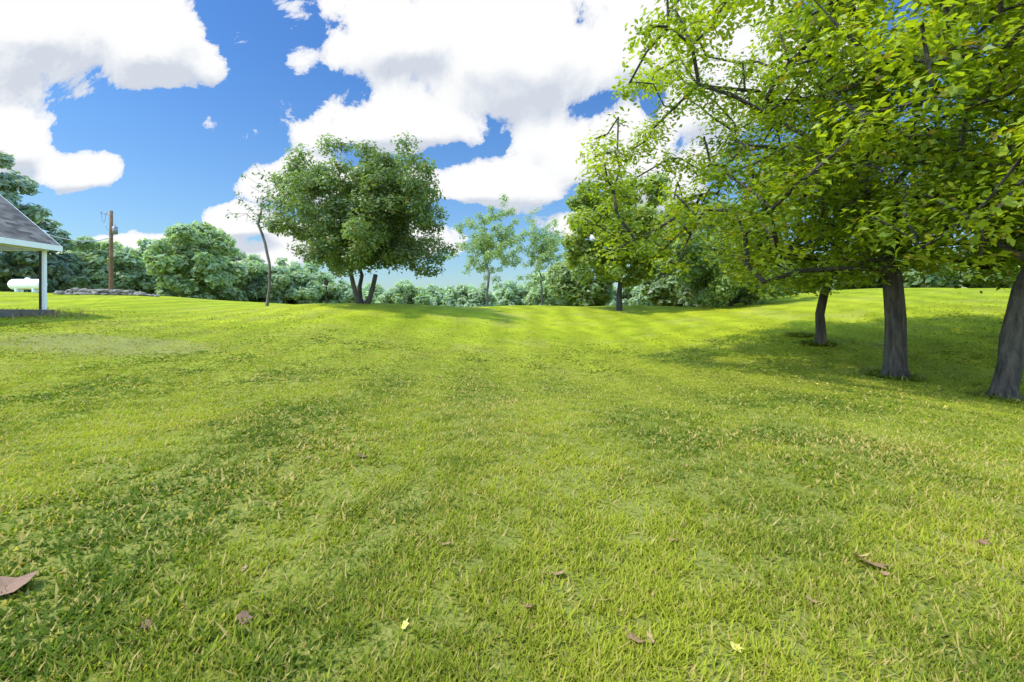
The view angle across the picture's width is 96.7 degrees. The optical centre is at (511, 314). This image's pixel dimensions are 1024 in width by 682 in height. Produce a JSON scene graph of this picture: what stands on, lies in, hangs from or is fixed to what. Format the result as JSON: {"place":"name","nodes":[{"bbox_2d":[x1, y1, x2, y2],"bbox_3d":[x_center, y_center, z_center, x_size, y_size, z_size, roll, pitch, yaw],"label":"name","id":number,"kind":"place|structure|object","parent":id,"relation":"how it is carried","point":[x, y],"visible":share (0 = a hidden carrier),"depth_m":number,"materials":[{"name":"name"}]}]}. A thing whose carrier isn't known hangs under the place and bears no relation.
{"place":"outdoors","nodes":[
{"label":"outdoors","id":0,"kind":"place"},
{"bbox_2d":[0,195,59,245],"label":"house roof","id":1,"kind":"structure","parent":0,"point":[15,223],"depth_m":18.95,"materials":[{"name":"grey"}]},
{"bbox_2d":[0,0,1017,267],"bbox_3d":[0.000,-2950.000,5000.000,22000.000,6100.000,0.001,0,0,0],"label":"cloud","id":2,"kind":"structure","parent":0,"point":[436,72],"depth_m":5000.00,"materials":[{"name":"white"}]},
{"bbox_2d":[0,0,1018,293],"label":"sky","id":3,"kind":"structure","parent":0,"point":[177,167],"materials":[{"name":"blue"}]},
{"bbox_2d":[0,288,1023,681],"bbox_3d":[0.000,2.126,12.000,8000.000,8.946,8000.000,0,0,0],"label":"lawn","id":4,"kind":"structure","parent":0,"point":[584,326],"depth_m":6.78,"materials":[{"name":"green plant"}]},
{"bbox_2d":[7,278,38,292],"bbox_3d":[-42.572,-2.528,40.000,3.005,1.390,0.940,0,0,0],"label":"propane tank","id":5,"kind":"object","parent":4,"relation":"on","point":[18,285],"visible":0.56,"depth_m":39.63,"materials":[{"name":"white metal"}]},
{"bbox_2d":[0,150,52,277],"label":"dark tree","id":6,"kind":"object","parent":4,"relation":"on","point":[11,183],"depth_m":53.50,"materials":[{"name":"green plant"}]},
{"bbox_2d":[0,309,54,316],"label":"concrete slab","id":7,"kind":"structure","parent":4,"relation":"on","point":[4,312],"depth_m":18.15,"materials":[{"name":"grey concrete"}]},
{"bbox_2d":[0,197,62,309],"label":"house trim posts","id":8,"kind":"object","parent":7,"relation":"on","point":[8,244],"visible":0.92,"depth_m":19.20,"materials":[{"name":"white wood"}]},
{"bbox_2d":[39,251,41,309],"bbox_3d":[-20.125,-1.446,19.485,0.130,2.500,0.130,0,0,0],"label":"post","id":9,"kind":"object","parent":7,"relation":"on","point":[40,279],"visible":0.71,"depth_m":19.42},
{"bbox_2d":[0,217,78,292],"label":"dark tree","id":10,"kind":"object","parent":4,"relation":"on","point":[55,263],"depth_m":58.40,"materials":[{"name":"green plant"}]},
{"bbox_2d":[5,307,93,319],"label":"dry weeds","id":11,"kind":"object","parent":4,"relation":"on","point":[57,313],"visible":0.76,"depth_m":18.98,"materials":[{"name":"plant"}]},
{"bbox_2d":[48,210,117,289],"bbox_3d":[-34.351,-6.442,35.285,1.580,9.950,36.585,0,0,-34],"label":"utility pole","id":12,"kind":"object","parent":4,"relation":"on","point":[113,230],"visible":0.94,"depth_m":49.86,"materials":[{"name":"brown wood"}]},
{"bbox_2d":[47,250,141,292],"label":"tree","id":13,"kind":"object","parent":4,"relation":"on","point":[79,279],"visible":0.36,"depth_m":61.06,"materials":[{"name":"green plant"}]},
{"bbox_2d":[53,288,159,296],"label":"stone wall","id":14,"kind":"structure","parent":4,"relation":"on","point":[79,291],"depth_m":38.05,"materials":[{"name":"grey stone"}]},
{"bbox_2d":[59,236,154,291],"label":"tree","id":15,"kind":"object","parent":4,"relation":"on","point":[99,255],"visible":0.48,"depth_m":63.10,"materials":[{"name":"green plant"}]},
{"bbox_2d":[113,250,158,293],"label":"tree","id":16,"kind":"object","parent":4,"relation":"on","point":[145,284],"visible":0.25,"depth_m":65.34,"materials":[{"name":"green plant"}]},
{"bbox_2d":[142,220,247,299],"bbox_3d":[-43.910,-6.269,61.712,11.647,13.004,12.392,0,0,0],"label":"tree","id":17,"kind":"object","parent":4,"relation":"on","point":[191,252],"visible":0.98,"depth_m":59.83,"materials":[{"name":"green plant"}]},
{"bbox_2d":[173,256,259,301],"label":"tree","id":18,"kind":"object","parent":4,"relation":"on","point":[222,295],"visible":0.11,"depth_m":68.82,"materials":[{"name":"green plant"}]},
{"bbox_2d":[218,250,264,281],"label":"tree","id":19,"kind":"object","parent":4,"relation":"on","point":[247,258],"visible":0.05,"depth_m":74.32,"materials":[{"name":"green plant"}]},
{"bbox_2d":[220,260,277,301],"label":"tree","id":20,"kind":"object","parent":4,"relation":"on","point":[253,268],"visible":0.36,"depth_m":69.93,"materials":[{"name":"green plant"}]},
{"bbox_2d":[225,163,289,305],"bbox_3d":[-17.616,-5.194,32.299,3.539,9.947,4.627,0,0,-13],"label":"thin bare tree","id":21,"kind":"object","parent":4,"relation":"on","point":[260,214],"visible":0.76,"depth_m":32.38,"materials":[{"name":"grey plant"}]},
{"bbox_2d":[242,262,313,303],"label":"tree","id":22,"kind":"object","parent":4,"relation":"on","point":[280,280],"visible":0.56,"depth_m":72.27,"materials":[{"name":"green plant"}]},
{"bbox_2d":[258,257,328,303],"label":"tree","id":23,"kind":"object","parent":4,"relation":"on","point":[310,269],"visible":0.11,"depth_m":78.40,"materials":[{"name":"green plant"}]},
{"bbox_2d":[288,271,355,303],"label":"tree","id":24,"kind":"object","parent":4,"relation":"on","point":[334,289],"visible":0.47,"depth_m":79.47,"materials":[{"name":"green plant"}]},
{"bbox_2d":[323,280,328,303],"bbox_3d":[-12.659,-1.438,31.000,0.300,1.820,0.240,0,0,0],"label":"pole","id":25,"kind":"object","parent":4,"relation":"on","point":[326,282],"visible":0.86,"depth_m":30.99,"materials":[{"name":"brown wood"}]},
{"bbox_2d":[261,132,458,303],"bbox_3d":[-10.123,-6.268,31.836,12.835,11.917,13.625,0,0,0],"label":"tree","id":26,"kind":"object","parent":4,"relation":"on","point":[362,234],"visible":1,"depth_m":29.43,"materials":[{"name":"green plant"}]},
{"bbox_2d":[343,282,386,302],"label":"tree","id":27,"kind":"object","parent":4,"relation":"on","point":[379,289],"visible":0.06,"depth_m":89.49,"materials":[{"name":"green plant"}]},
{"bbox_2d":[374,279,437,305],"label":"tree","id":28,"kind":"object","parent":4,"relation":"on","point":[404,291],"visible":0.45,"depth_m":83.21,"materials":[{"name":"green plant"}]},
{"bbox_2d":[426,284,454,305],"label":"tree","id":29,"kind":"object","parent":4,"relation":"on","point":[432,290],"visible":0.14,"depth_m":92.00,"materials":[{"name":"green plant"}]},
{"bbox_2d":[441,284,496,306],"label":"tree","id":30,"kind":"object","parent":4,"relation":"on","point":[461,295],"visible":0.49,"depth_m":77.31,"materials":[{"name":"green plant"}]},
{"bbox_2d":[445,193,523,305],"bbox_3d":[-3.341,-6.791,54.134,9.429,15.261,9.729,0,0,0],"label":"tall tree","id":31,"kind":"object","parent":4,"relation":"on","point":[486,241],"visible":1,"depth_m":53.45,"materials":[{"name":"green plant"}]},
{"bbox_2d":[0,323,990,652],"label":"fallen leaves","id":32,"kind":"object","parent":4,"relation":"on","point":[14,583],"visible":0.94,"depth_m":2.60,"materials":[{"name":"brown plant"}]},
{"bbox_2d":[488,280,529,305],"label":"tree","id":33,"kind":"object","parent":4,"relation":"on","point":[512,293],"visible":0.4,"depth_m":88.09,"materials":[{"name":"green plant"}]},
{"bbox_2d":[508,206,566,304],"bbox_3d":[4.421,-6.546,59.971,7.324,15.321,7.474,0,0,-38],"label":"tall tree","id":34,"kind":"object","parent":4,"relation":"on","point":[546,249],"visible":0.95,"depth_m":59.28,"materials":[{"name":"green plant"}]},
{"bbox_2d":[523,272,558,305],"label":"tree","id":35,"kind":"object","parent":4,"relation":"on","point":[533,296],"visible":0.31,"depth_m":83.89,"materials":[{"name":"green plant"}]},
{"bbox_2d":[543,253,614,305],"bbox_3d":[7.648,-3.194,52.447,8.154,8.657,8.492,0,0,0],"label":"bush","id":36,"kind":"object","parent":4,"relation":"on","point":[566,288],"visible":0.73,"depth_m":49.76,"materials":[{"name":"green plant"}]},
{"bbox_2d":[603,286,632,305],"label":"tree","id":37,"kind":"object","parent":4,"relation":"on","point":[613,300],"visible":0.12,"depth_m":80.62,"materials":[{"name":"green plant"}]},
{"bbox_2d":[560,171,686,310],"bbox_3d":[9.039,-5.796,38.351,9.922,11.669,10.432,0,0,0],"label":"tree","id":38,"kind":"object","parent":4,"relation":"on","point":[579,244],"visible":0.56,"depth_m":36.78,"materials":[{"name":"green plant"}]},
{"bbox_2d":[622,285,653,305],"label":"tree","id":39,"kind":"object","parent":4,"relation":"on","point":[638,298],"visible":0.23,"depth_m":76.00,"materials":[{"name":"green plant"}]},
{"bbox_2d":[640,241,704,306],"bbox_3d":[20.252,-3.713,52.440,9.357,9.696,9.328,0,0,43],"label":"bush","id":40,"kind":"object","parent":4,"relation":"on","point":[660,290],"visible":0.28,"depth_m":50.78,"materials":[{"name":"green plant"}]},
{"bbox_2d":[671,254,769,306],"bbox_3d":[21.222,-2.707,45.577,9.096,7.139,9.448,0,0,0],"label":"bush","id":41,"kind":"object","parent":4,"relation":"on","point":[684,294],"visible":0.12,"depth_m":45.75,"materials":[{"name":"green plant"}]},
{"bbox_2d":[669,199,802,307],"bbox_3d":[18.244,-4.131,38.005,9.933,10.594,10.276,0,0,0],"label":"tree row","id":42,"kind":"object","parent":4,"relation":"on","point":[715,287],"visible":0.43,"depth_m":36.81,"materials":[{"name":"green plant"}]},
{"bbox_2d":[760,263,812,298],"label":"tree","id":43,"kind":"object","parent":4,"relation":"on","point":[772,284],"depth_m":57.15,"materials":[{"name":"green plant"}]},
{"bbox_2d":[563,0,1023,379],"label":"walnut tree","id":44,"kind":"object","parent":4,"relation":"on","point":[895,357],"visible":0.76,"depth_m":13.59,"materials":[{"name":"green plant"}]},
{"bbox_2d":[710,116,954,344],"bbox_3d":[13.899,-3.688,20.074,9.566,10.782,9.518,0,0,-35],"label":"walnut tree","id":45,"kind":"object","parent":4,"relation":"on","point":[820,332],"visible":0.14,"depth_m":19.94,"materials":[{"name":"green plant"}]},
{"bbox_2d":[770,257,914,293],"bbox_3d":[36.469,-3.069,49.996,13.967,6.908,15.001,0,0,-35],"label":"bush","id":46,"kind":"object","parent":4,"relation":"on","point":[854,287],"visible":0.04,"depth_m":45.78,"materials":[{"name":"green plant"}]},
{"bbox_2d":[726,0,1023,401],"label":"walnut tree","id":47,"kind":"object","parent":4,"relation":"on","point":[1006,380],"visible":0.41,"depth_m":12.23,"materials":[{"name":"green plant"}]},
{"bbox_2d":[832,250,1013,288],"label":"bushes","id":48,"kind":"object","parent":4,"relation":"on","point":[929,280],"visible":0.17,"depth_m":39.82,"materials":[{"name":"green plant"}]},
{"bbox_2d":[917,94,1022,288],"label":"tree","id":49,"kind":"object","parent":4,"relation":"on","point":[1000,143],"visible":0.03,"depth_m":19.27,"materials":[{"name":"green plant"}]},
{"bbox_2d":[940,236,1019,287],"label":"bushes","id":50,"kind":"object","parent":4,"relation":"on","point":[1000,285],"visible":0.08,"depth_m":38.36,"materials":[{"name":"green plant"}]}
]}

